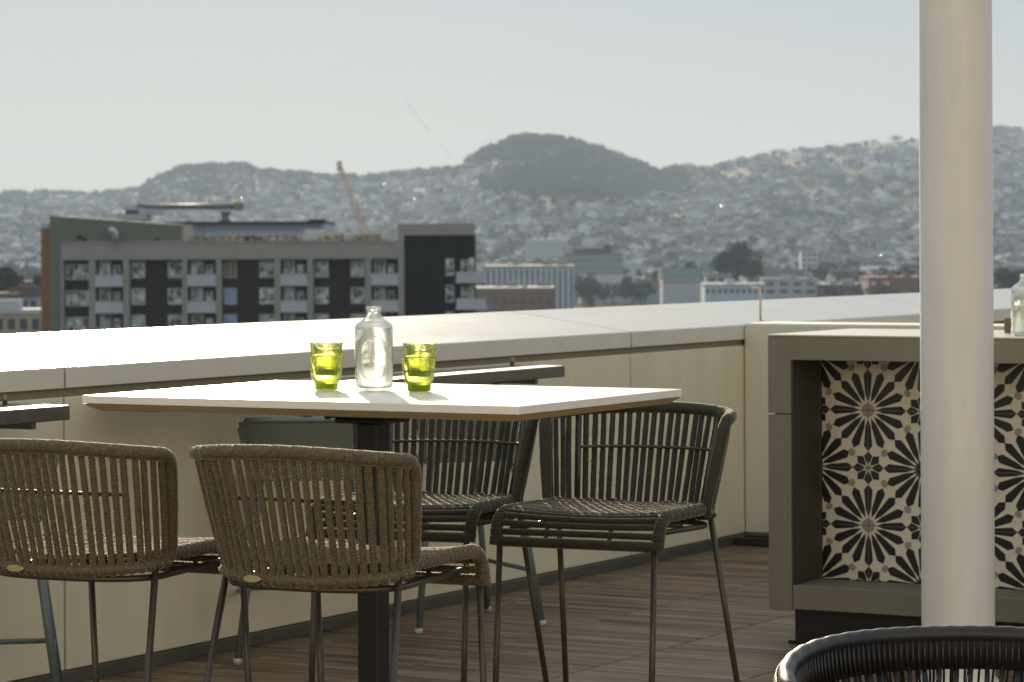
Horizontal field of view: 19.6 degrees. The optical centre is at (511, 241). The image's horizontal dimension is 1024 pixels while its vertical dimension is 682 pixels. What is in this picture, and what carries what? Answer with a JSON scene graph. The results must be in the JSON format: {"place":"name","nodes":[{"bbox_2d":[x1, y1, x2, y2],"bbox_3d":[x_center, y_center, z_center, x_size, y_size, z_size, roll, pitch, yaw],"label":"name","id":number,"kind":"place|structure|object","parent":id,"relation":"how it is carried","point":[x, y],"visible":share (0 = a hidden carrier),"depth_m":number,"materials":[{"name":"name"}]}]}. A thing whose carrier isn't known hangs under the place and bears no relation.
{"place":"outdoors","nodes":[
{"label":"outdoors","id":0,"kind":"place"},
{"bbox_2d":[0,299,40,333],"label":"building","id":1,"kind":"structure","parent":0,"point":[16,317],"depth_m":470.00,"materials":[{"name":"white concrete"}]},
{"bbox_2d":[116,208,164,241],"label":"pale block","id":2,"kind":"structure","parent":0,"point":[145,215],"depth_m":418.88,"materials":[{"name":"grey concrete"}]},
{"bbox_2d":[123,199,152,213],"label":"rooftop hut","id":3,"kind":"object","parent":2,"relation":"on","point":[131,209],"visible":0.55,"depth_m":420.00,"materials":[{"name":"grey concrete"}]},
{"bbox_2d":[165,219,335,240],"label":"blue hall","id":4,"kind":"structure","parent":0,"point":[262,228],"depth_m":395.00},
{"bbox_2d":[137,202,243,221],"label":"roof lift","id":5,"kind":"object","parent":4,"relation":"on","point":[232,206],"visible":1,"depth_m":399.68,"materials":[{"name":"grey"}]},
{"bbox_2d":[40,215,487,332],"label":"apartment building","id":6,"kind":"structure","parent":0,"point":[102,274],"depth_m":329.90,"materials":[{"name":"grey"}]},
{"bbox_2d":[66,264,88,279],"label":"window","id":7,"kind":"structure","parent":6,"relation":"in","point":[73,271],"depth_m":330.79,"materials":[{"name":"grey glass"}]},
{"bbox_2d":[66,291,88,305],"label":"window","id":8,"kind":"structure","parent":6,"relation":"in","point":[73,298],"depth_m":330.79,"materials":[{"name":"grey glass"}]},
{"bbox_2d":[66,317,88,330],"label":"window","id":9,"kind":"structure","parent":6,"relation":"in","point":[72,323],"depth_m":330.79,"materials":[{"name":"grey glass"}]},
{"bbox_2d":[99,261,110,274],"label":"window","id":10,"kind":"structure","parent":6,"relation":"in","point":[104,266],"depth_m":330.79,"materials":[{"name":"grey"}]},
{"bbox_2d":[99,288,110,300],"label":"window","id":11,"kind":"structure","parent":6,"relation":"in","point":[104,293],"depth_m":330.79,"materials":[{"name":"grey"}]},
{"bbox_2d":[99,314,110,327],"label":"window","id":12,"kind":"structure","parent":6,"relation":"in","point":[104,319],"depth_m":330.79,"materials":[{"name":"grey"}]},
{"bbox_2d":[131,262,144,277],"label":"window","id":13,"kind":"structure","parent":6,"relation":"in","point":[137,268],"depth_m":330.79,"materials":[{"name":"grey glass"}]},
{"bbox_2d":[131,288,144,304],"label":"window","id":14,"kind":"structure","parent":6,"relation":"in","point":[137,294],"depth_m":330.79,"materials":[{"name":"grey glass"}]},
{"bbox_2d":[131,315,144,328],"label":"window","id":15,"kind":"structure","parent":6,"relation":"in","point":[137,321],"depth_m":330.79,"materials":[{"name":"grey"}]},
{"bbox_2d":[168,262,181,277],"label":"window","id":16,"kind":"structure","parent":6,"relation":"in","point":[174,268],"depth_m":330.79,"materials":[{"name":"grey glass"}]},
{"bbox_2d":[168,288,181,304],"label":"window","id":17,"kind":"structure","parent":6,"relation":"in","point":[174,294],"depth_m":330.79,"materials":[{"name":"grey glass"}]},
{"bbox_2d":[168,315,181,326],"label":"window","id":18,"kind":"structure","parent":6,"relation":"in","point":[173,320],"depth_m":330.79,"materials":[{"name":"grey"}]},
{"bbox_2d":[191,261,202,273],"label":"window","id":19,"kind":"structure","parent":6,"relation":"in","point":[196,266],"depth_m":330.79,"materials":[{"name":"grey"}]},
{"bbox_2d":[191,287,202,300],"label":"window","id":20,"kind":"structure","parent":6,"relation":"in","point":[196,292],"depth_m":330.79,"materials":[{"name":"grey"}]},
{"bbox_2d":[191,314,203,325],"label":"window","id":21,"kind":"structure","parent":6,"relation":"in","point":[196,319],"depth_m":330.79,"materials":[{"name":"grey"}]},
{"bbox_2d":[224,261,236,277],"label":"window","id":22,"kind":"structure","parent":6,"relation":"in","point":[230,267],"depth_m":330.79,"materials":[{"name":"brown"}]},
{"bbox_2d":[224,288,236,303],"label":"window","id":23,"kind":"structure","parent":6,"relation":"in","point":[230,294],"depth_m":330.79,"materials":[{"name":"blue"}]},
{"bbox_2d":[224,314,236,323],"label":"window","id":24,"kind":"structure","parent":6,"relation":"in","point":[228,318],"depth_m":330.79,"materials":[{"name":"blue"}]},
{"bbox_2d":[259,261,273,277],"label":"window","id":25,"kind":"structure","parent":6,"relation":"in","point":[266,268],"depth_m":330.79,"materials":[{"name":"grey glass"}]},
{"bbox_2d":[259,288,273,303],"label":"window","id":26,"kind":"structure","parent":6,"relation":"in","point":[266,295],"depth_m":330.79,"materials":[{"name":"grey glass"}]},
{"bbox_2d":[259,314,274,322],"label":"window","id":27,"kind":"structure","parent":6,"relation":"in","point":[262,317],"depth_m":330.79,"materials":[{"name":"grey"}]},
{"bbox_2d":[283,261,294,273],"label":"window","id":28,"kind":"structure","parent":6,"relation":"in","point":[288,266],"depth_m":330.79,"materials":[{"name":"grey"}]},
{"bbox_2d":[284,287,294,299],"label":"window","id":29,"kind":"structure","parent":6,"relation":"in","point":[289,292],"depth_m":330.79,"materials":[{"name":"grey"}]},
{"bbox_2d":[315,261,328,276],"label":"window","id":30,"kind":"structure","parent":6,"relation":"in","point":[321,267],"depth_m":330.79,"materials":[{"name":"grey"}]},
{"bbox_2d":[315,287,328,303],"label":"window","id":31,"kind":"structure","parent":6,"relation":"in","point":[321,293],"depth_m":330.79,"materials":[{"name":"grey glass"}]},
{"bbox_2d":[351,261,364,276],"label":"window","id":32,"kind":"structure","parent":6,"relation":"in","point":[357,267],"depth_m":330.79,"materials":[{"name":"grey"}]},
{"bbox_2d":[351,287,364,303],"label":"window","id":33,"kind":"structure","parent":6,"relation":"in","point":[357,293],"depth_m":330.79,"materials":[{"name":"grey glass"}]},
{"bbox_2d":[374,260,385,272],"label":"window","id":34,"kind":"structure","parent":6,"relation":"in","point":[379,265],"depth_m":330.79,"materials":[{"name":"grey"}]},
{"bbox_2d":[374,287,385,299],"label":"window","id":35,"kind":"structure","parent":6,"relation":"in","point":[379,292],"depth_m":330.79,"materials":[{"name":"grey"}]},
{"bbox_2d":[446,258,453,275],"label":"window","id":36,"kind":"structure","parent":6,"relation":"in","point":[449,262],"depth_m":329.74,"materials":[{"name":"grey"}]},
{"bbox_2d":[446,285,453,301],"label":"window","id":37,"kind":"structure","parent":6,"relation":"in","point":[449,288],"depth_m":329.74,"materials":[{"name":"grey"}]},
{"bbox_2d":[461,286,468,298],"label":"window","id":38,"kind":"structure","parent":6,"relation":"in","point":[464,289],"depth_m":329.74,"materials":[{"name":"grey"}]},
{"bbox_2d":[476,263,510,271],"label":"town building","id":39,"kind":"structure","parent":0,"point":[479,265],"depth_m":2175.86,"materials":[{"name":"grey concrete"}]},
{"bbox_2d":[0,131,1023,257],"bbox_3d":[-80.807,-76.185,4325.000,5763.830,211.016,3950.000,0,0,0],"label":"hills","id":40,"kind":"structure","parent":0,"point":[790,186],"depth_m":3846.04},
{"bbox_2d":[0,126,1023,264],"bbox_3d":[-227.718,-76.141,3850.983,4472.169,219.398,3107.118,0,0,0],"label":"hillside houses","id":41,"kind":"structure","parent":40,"relation":"on","point":[889,234],"depth_m":3650.78,"materials":[{"name":"grey concrete"}]},
{"bbox_2d":[0,126,1023,261],"bbox_3d":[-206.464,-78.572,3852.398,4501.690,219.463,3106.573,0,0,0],"label":"hillside woods","id":42,"kind":"object","parent":40,"relation":"on","point":[569,149],"visible":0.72,"depth_m":3869.50,"materials":[{"name":"green plant"}]},
{"bbox_2d":[566,236,582,247],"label":"hillside tree","id":43,"kind":"object","parent":40,"relation":"on","point":[578,241],"visible":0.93,"depth_m":2737.96,"materials":[{"name":"brown plant"}]},
{"bbox_2d":[865,256,885,261],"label":"hillside house","id":44,"kind":"structure","parent":40,"relation":"on","point":[878,259],"depth_m":2406.90,"materials":[{"name":"grey concrete"}]},
{"bbox_2d":[0,0,1023,196],"label":"sky","id":45,"kind":"structure","parent":0,"point":[100,95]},
{"bbox_2d":[476,281,554,312],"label":"brick hall","id":46,"kind":"structure","parent":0,"point":[510,296],"depth_m":900.00,"materials":[{"name":"brown brick"}]},
{"bbox_2d":[485,261,574,308],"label":"warehouse","id":47,"kind":"structure","parent":0,"point":[560,275],"depth_m":1050.00,"materials":[{"name":"grey concrete"}]},
{"bbox_2d":[530,258,562,264],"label":"beige building","id":48,"kind":"structure","parent":0,"point":[537,261],"depth_m":1700.00,"materials":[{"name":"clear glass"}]},
{"bbox_2d":[579,274,634,303],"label":"town building","id":49,"kind":"structure","parent":0,"point":[609,280],"depth_m":1354.85,"materials":[{"name":"grey concrete"}]},
{"bbox_2d":[574,299,656,307],"bbox_3d":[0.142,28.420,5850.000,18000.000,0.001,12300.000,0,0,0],"label":"ground","id":50,"kind":"structure","parent":0,"point":[578,305],"depth_m":1317.11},
{"bbox_2d":[0,266,20,291],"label":"broad tree","id":51,"kind":"object","parent":50,"relation":"on","point":[6,278],"visible":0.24,"depth_m":619.75,"materials":[{"name":"green plant"}]},
{"bbox_2d":[0,285,40,307],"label":"house","id":52,"kind":"structure","parent":50,"relation":"on","point":[30,295],"depth_m":560.00,"materials":[{"name":"grey concrete"}]},
{"bbox_2d":[337,161,368,231],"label":"construction crane","id":53,"kind":"object","parent":50,"relation":"on","point":[339,167],"visible":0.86,"depth_m":2098.20,"materials":[{"name":"brown paint"}]},
{"bbox_2d":[525,237,562,263],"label":"lit roof hall","id":54,"kind":"structure","parent":50,"relation":"on","point":[546,249],"depth_m":2500.00,"materials":[{"name":"beige"}]},
{"bbox_2d":[574,273,607,305],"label":"broad tree","id":55,"kind":"object","parent":50,"relation":"on","point":[585,282],"visible":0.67,"depth_m":1299.21,"materials":[{"name":"green plant"}]},
{"bbox_2d":[563,252,623,276],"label":"office building","id":56,"kind":"structure","parent":50,"relation":"on","point":[603,263],"depth_m":1500.00,"materials":[{"name":"grey glass"}]},
{"bbox_2d":[571,245,611,251],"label":"roof hut","id":57,"kind":"object","parent":56,"relation":"on","point":[606,248],"visible":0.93,"depth_m":1510.00,"materials":[{"name":"grey concrete"}]},
{"bbox_2d":[583,284,603,306],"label":"hillside tree","id":58,"kind":"object","parent":50,"relation":"on","point":[594,289],"visible":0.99,"depth_m":1266.21,"materials":[{"name":"green plant"}]},
{"bbox_2d":[602,284,620,303],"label":"hillside tree","id":59,"kind":"object","parent":50,"relation":"on","point":[613,291],"visible":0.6,"depth_m":1336.31,"materials":[{"name":"green plant"}]},
{"bbox_2d":[615,276,641,304],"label":"broad tree","id":60,"kind":"object","parent":50,"relation":"on","point":[626,285],"visible":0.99,"depth_m":1319.15,"materials":[{"name":"green plant"}]},
{"bbox_2d":[633,281,656,304],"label":"hillside tree","id":61,"kind":"object","parent":50,"relation":"on","point":[645,292],"visible":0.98,"depth_m":1312.96,"materials":[{"name":"green plant"}]},
{"bbox_2d":[636,260,663,267],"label":"hillside tree","id":62,"kind":"object","parent":50,"relation":"on","point":[659,264],"visible":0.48,"depth_m":2181.04,"materials":[{"name":"brown plant"}]},
{"bbox_2d":[712,241,765,282],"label":"broad tree","id":63,"kind":"object","parent":50,"relation":"on","point":[736,256],"visible":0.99,"depth_m":1247.20,"materials":[{"name":"green plant"}]},
{"bbox_2d":[743,269,800,282],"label":"town building","id":64,"kind":"structure","parent":50,"relation":"on","point":[774,273],"depth_m":1494.41,"materials":[{"name":"grey concrete"}]},
{"bbox_2d":[804,266,827,281],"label":"hillside tree","id":65,"kind":"object","parent":50,"relation":"on","point":[820,273],"visible":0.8,"depth_m":1592.67,"materials":[{"name":"green plant"}]},
{"bbox_2d":[817,253,842,264],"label":"town building","id":66,"kind":"structure","parent":50,"relation":"on","point":[829,257],"depth_m":2346.89,"materials":[{"name":"grey concrete"}]},
{"bbox_2d":[823,285,842,296],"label":"hillside tree","id":67,"kind":"object","parent":50,"relation":"on","point":[828,290],"visible":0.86,"depth_m":1262.82,"materials":[{"name":"green plant"}]},
{"bbox_2d":[821,259,858,268],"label":"hillside tree","id":68,"kind":"object","parent":50,"relation":"on","point":[843,263],"visible":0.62,"depth_m":1983.36,"materials":[{"name":"green plant"}]},
{"bbox_2d":[836,271,865,278],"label":"hillside tree","id":69,"kind":"object","parent":50,"relation":"on","point":[849,274],"visible":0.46,"depth_m":1562.44,"materials":[{"name":"green plant"}]},
{"bbox_2d":[837,282,898,295],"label":"hillside tree","id":70,"kind":"object","parent":50,"relation":"on","point":[881,285],"visible":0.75,"depth_m":1297.34,"materials":[{"name":"green plant"}]},
{"bbox_2d":[877,268,916,275],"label":"hillside tree","id":71,"kind":"object","parent":50,"relation":"on","point":[894,272],"visible":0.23,"depth_m":1350.09,"materials":[{"name":"green plant"}]},
{"bbox_2d":[993,266,1023,288],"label":"broad tree","id":72,"kind":"object","parent":50,"relation":"on","point":[1010,279],"visible":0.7,"depth_m":1148.56,"materials":[{"name":"green plant"}]},
{"bbox_2d":[623,260,635,275],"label":"town building","id":73,"kind":"structure","parent":0,"point":[630,265],"depth_m":1973.31,"materials":[{"name":"grey concrete"}]},
{"bbox_2d":[636,281,659,303],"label":"town building","id":74,"kind":"structure","parent":0,"point":[652,298],"depth_m":1347.08,"materials":[{"name":"grey concrete"}]},
{"bbox_2d":[659,268,702,303],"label":"teal hall","id":75,"kind":"structure","parent":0,"point":[677,286],"depth_m":1250.00,"materials":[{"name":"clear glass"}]},
{"bbox_2d":[703,273,732,282],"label":"town building","id":76,"kind":"structure","parent":0,"point":[714,278],"depth_m":1471.31,"materials":[{"name":"white concrete"}]},
{"bbox_2d":[700,279,765,301],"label":"white shed","id":77,"kind":"structure","parent":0,"point":[728,290],"depth_m":1180.00,"materials":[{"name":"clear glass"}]},
{"bbox_2d":[759,274,817,299],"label":"town building","id":78,"kind":"structure","parent":0,"point":[786,286],"depth_m":1340.80,"materials":[{"name":"beige concrete"}]},
{"bbox_2d":[799,249,816,274],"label":"pale tower","id":79,"kind":"structure","parent":0,"point":[807,258],"depth_m":1900.00,"materials":[{"name":"white concrete"}]},
{"bbox_2d":[817,280,860,296],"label":"brick terrace","id":80,"kind":"structure","parent":0,"point":[845,285],"depth_m":1330.00,"materials":[{"name":"brown brick"}]},
{"bbox_2d":[827,276,859,282],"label":"town building","id":81,"kind":"structure","parent":0,"point":[840,278],"depth_m":1487.29,"materials":[{"name":"grey concrete"}]},
{"bbox_2d":[859,265,900,273],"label":"town building","id":82,"kind":"structure","parent":0,"point":[865,268],"depth_m":1984.47,"materials":[{"name":"white concrete"}]},
{"bbox_2d":[860,273,919,294],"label":"red brick building","id":83,"kind":"structure","parent":0,"point":[906,283],"depth_m":1300.00,"materials":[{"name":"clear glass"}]},
{"bbox_2d":[869,270,919,275],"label":"town building","id":84,"kind":"structure","parent":0,"point":[876,272],"depth_m":1474.04,"materials":[{"name":"grey concrete"}]},
{"bbox_2d":[1004,318,1010,332],"bbox_3d":[1.765,0.294,10.453,0.050,0.052,0.060,0,0,30],"label":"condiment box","id":85,"kind":"object","parent":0,"point":[1007,325],"visible":0.45,"depth_m":10.43,"materials":[{"name":"brown"}]},
{"bbox_2d":[993,269,1022,288],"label":"town building","id":86,"kind":"structure","parent":0,"point":[995,284],"depth_m":1321.97,"materials":[{"name":"grey concrete"}]},
{"bbox_2d":[993,263,1023,268],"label":"town building","id":87,"kind":"structure","parent":0,"point":[1007,265],"depth_m":1933.58,"materials":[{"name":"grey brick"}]},
{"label":"deck slab","id":88,"kind":"structure","parent":0,"visible":0},
{"bbox_2d":[0,288,1010,681],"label":"parapet wall","id":89,"kind":"structure","parent":88,"relation":"on","point":[694,352],"depth_m":10.84,"materials":[{"name":"beige paint"}]},
{"bbox_2d":[0,394,69,429],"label":"drink ledge","id":90,"kind":"object","parent":89,"relation":"attached to","point":[22,416],"visible":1,"depth_m":9.02,"materials":[{"name":"metal"}]},
{"bbox_2d":[100,358,564,416],"bbox_3d":[-0.590,0.563,10.757,0.294,0.190,2.710,0,0,30],"label":"drink ledge","id":91,"kind":"object","parent":89,"relation":"attached to","point":[511,373],"visible":0.34,"depth_m":11.45,"materials":[{"name":"metal"}]},
{"bbox_2d":[752,287,762,320],"bbox_3d":[1.186,0.300,14.350,0.054,0.166,0.028,0,0,0],"label":"vent pipe","id":92,"kind":"object","parent":89,"relation":"on","point":[760,305],"visible":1,"depth_m":14.35,"materials":[{"name":"beige metal"}]},
{"bbox_2d":[83,545,1023,681],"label":"deck floor","id":93,"kind":"structure","parent":88,"relation":"on","point":[608,623],"depth_m":10.62,"materials":[{"name":"brown wood"}]},
{"bbox_2d":[0,453,62,681],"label":"metal bar stool","id":94,"kind":"object","parent":93,"relation":"on","point":[50,640],"visible":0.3,"depth_m":8.68,"materials":[{"name":"grey metal"}]},
{"bbox_2d":[0,438,253,681],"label":"bar chair","id":95,"kind":"object","parent":93,"relation":"on","point":[98,555],"visible":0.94,"depth_m":6.73,"materials":[{"name":"beige wicker"}]},
{"bbox_2d":[233,417,389,664],"bbox_3d":[-0.709,1.007,10.262,0.529,0.830,0.524,0,0,-7],"label":"metal bar stool","id":96,"kind":"object","parent":93,"relation":"on","point":[322,432],"visible":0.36,"depth_m":10.02,"materials":[{"name":"grey metal"}]},
{"bbox_2d":[188,444,490,681],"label":"bar chair","id":97,"kind":"object","parent":93,"relation":"on","point":[322,565],"visible":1,"depth_m":6.50,"materials":[{"name":"beige wicker"}]},
{"bbox_2d":[82,380,681,681],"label":"dining table","id":98,"kind":"object","parent":93,"relation":"on","point":[372,415],"visible":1,"depth_m":7.20,"materials":[{"name":"white laminate"}]},
{"bbox_2d":[309,355,343,389],"bbox_3d":[-0.466,0.329,7.463,0.087,0.086,0.087,0,0,0],"label":"green tumbler","id":99,"kind":"object","parent":98,"relation":"on","point":[326,372],"visible":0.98,"depth_m":7.43,"materials":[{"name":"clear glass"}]},
{"bbox_2d":[310,342,342,355],"bbox_3d":[-0.466,0.294,7.463,0.084,0.082,0.084,0,0,33],"label":"green tumbler","id":100,"kind":"object","parent":99,"relation":"in","point":[325,348],"visible":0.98,"depth_m":7.43,"materials":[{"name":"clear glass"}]},
{"bbox_2d":[355,306,392,391],"bbox_3d":[-0.343,0.266,7.386,0.095,0.211,0.097,0,0,0],"label":"water bottle","id":101,"kind":"object","parent":98,"relation":"on","point":[373,350],"visible":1,"depth_m":7.35,"materials":[{"name":"clear glass"}]},
{"bbox_2d":[401,356,436,391],"bbox_3d":[-0.231,0.328,7.360,0.087,0.086,0.087,0,0,0],"label":"green tumbler","id":102,"kind":"object","parent":98,"relation":"on","point":[418,373],"visible":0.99,"depth_m":7.33,"materials":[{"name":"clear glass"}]},
{"bbox_2d":[403,343,436,356],"bbox_3d":[-0.230,0.293,7.361,0.084,0.082,0.084,1,0,33],"label":"green tumbler","id":103,"kind":"object","parent":102,"relation":"in","point":[419,349],"visible":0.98,"depth_m":7.33,"materials":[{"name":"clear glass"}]},
{"bbox_2d":[305,419,548,681],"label":"bar chair","id":104,"kind":"object","parent":93,"relation":"on","point":[471,508],"visible":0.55,"depth_m":8.29,"materials":[{"name":"grey wicker"}]},
{"bbox_2d":[392,419,546,634],"bbox_3d":[-0.215,1.005,11.073,0.529,0.830,0.524,0,0,-26],"label":"metal bar stool","id":105,"kind":"object","parent":93,"relation":"on","point":[421,599],"visible":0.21,"depth_m":10.87,"materials":[{"name":"grey metal"}]},
{"bbox_2d":[489,401,739,681],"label":"bar chair","id":106,"kind":"object","parent":93,"relation":"on","point":[552,509],"visible":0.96,"depth_m":8.04,"materials":[{"name":"grey wicker"}]},
{"bbox_2d":[736,533,768,546],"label":"floor block","id":107,"kind":"structure","parent":93,"relation":"on","point":[757,539],"depth_m":13.80,"materials":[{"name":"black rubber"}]},
{"bbox_2d":[745,322,1003,532],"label":"return wall","id":108,"kind":"structure","parent":93,"relation":"on","point":[756,443],"depth_m":13.95,"materials":[{"name":"white paint"}]},
{"bbox_2d":[767,328,1023,643],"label":"bar counter","id":109,"kind":"object","parent":93,"relation":"on","point":[844,449],"visible":0.56,"depth_m":10.45,"materials":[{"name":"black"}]},
{"bbox_2d":[1011,274,1023,335],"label":"water bottle","id":110,"kind":"object","parent":109,"relation":"on","point":[1017,309],"visible":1,"depth_m":10.12,"materials":[{"name":"clear glass"}]},
{"bbox_2d":[772,625,1023,681],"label":"cord armchair","id":111,"kind":"object","parent":93,"relation":"on","point":[880,653],"visible":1,"depth_m":6.33,"materials":[{"name":"black"}]},
{"bbox_2d":[918,0,997,681],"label":"round column","id":112,"kind":"structure","parent":93,"relation":"on","point":[956,322],"depth_m":9.40,"materials":[{"name":"white paint"}]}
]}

